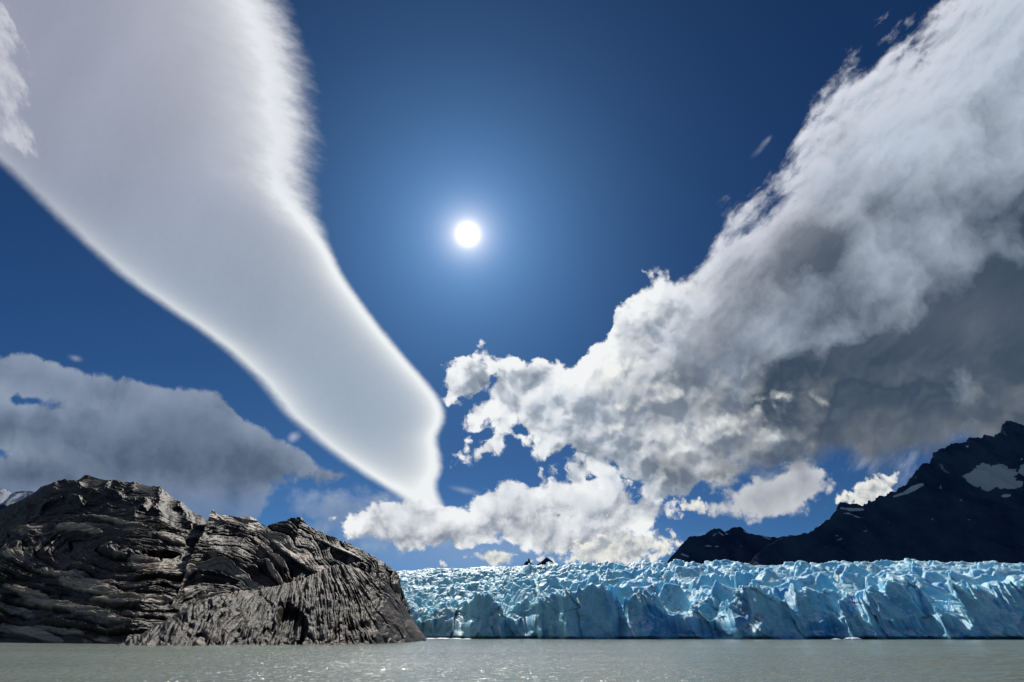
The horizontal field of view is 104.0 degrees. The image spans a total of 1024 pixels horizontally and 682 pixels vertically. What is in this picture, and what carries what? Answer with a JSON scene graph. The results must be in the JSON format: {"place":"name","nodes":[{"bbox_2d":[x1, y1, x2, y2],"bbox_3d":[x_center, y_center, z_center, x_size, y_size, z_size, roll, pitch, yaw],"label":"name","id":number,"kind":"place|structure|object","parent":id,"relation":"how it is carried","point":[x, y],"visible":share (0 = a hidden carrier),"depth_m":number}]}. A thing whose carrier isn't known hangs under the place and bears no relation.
{"place":"outdoors","nodes":[
{"label":"outdoors","id":0,"kind":"place"},
{"bbox_2d":[0,489,33,509],"bbox_3d":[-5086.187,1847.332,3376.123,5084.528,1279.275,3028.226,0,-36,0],"label":"mountain","id":1,"kind":"structure","parent":0,"point":[7,497],"depth_m":3586.20},
{"bbox_2d":[0,475,206,643],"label":"rock hill","id":2,"kind":"structure","parent":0,"point":[86,559],"depth_m":264.42},
{"bbox_2d":[118,564,425,645],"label":"rock shore","id":3,"kind":"structure","parent":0,"point":[341,604],"depth_m":175.64},
{"bbox_2d":[168,509,410,615],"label":"rock ridge","id":4,"kind":"object","parent":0,"point":[230,554],"visible":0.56,"depth_m":286.53},
{"bbox_2d":[0,639,1023,681],"bbox_3d":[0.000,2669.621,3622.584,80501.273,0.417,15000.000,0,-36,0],"label":"water","id":5,"kind":"structure","parent":0,"point":[679,660],"depth_m":55.96},
{"bbox_2d":[844,637,861,639],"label":"ice floe","id":6,"kind":"object","parent":5,"relation":"on","point":[851,638],"visible":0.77,"depth_m":323.38},
{"bbox_2d":[0,0,1023,571],"label":"sky","id":7,"kind":"structure","parent":0,"point":[420,284]},
{"bbox_2d":[523,557,552,565],"bbox_3d":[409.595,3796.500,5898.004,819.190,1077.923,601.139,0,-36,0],"label":"mountain","id":8,"kind":"structure","parent":0,"point":[545,561],"depth_m":6171.31},
{"bbox_2d":[397,558,1023,639],"bbox_3d":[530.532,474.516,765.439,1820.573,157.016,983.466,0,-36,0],"label":"glacier","id":9,"kind":"object","parent":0,"point":[907,598],"visible":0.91,"depth_m":416.76},
{"bbox_2d":[667,527,789,563],"bbox_3d":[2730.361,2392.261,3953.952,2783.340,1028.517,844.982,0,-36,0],"label":"mountain","id":10,"kind":"structure","parent":0,"point":[741,544],"depth_m":4106.10},
{"bbox_2d":[749,421,1023,565],"bbox_3d":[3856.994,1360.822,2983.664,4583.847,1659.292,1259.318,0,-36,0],"label":"mountain","id":11,"kind":"structure","parent":0,"point":[959,502],"depth_m":2901.43}
]}

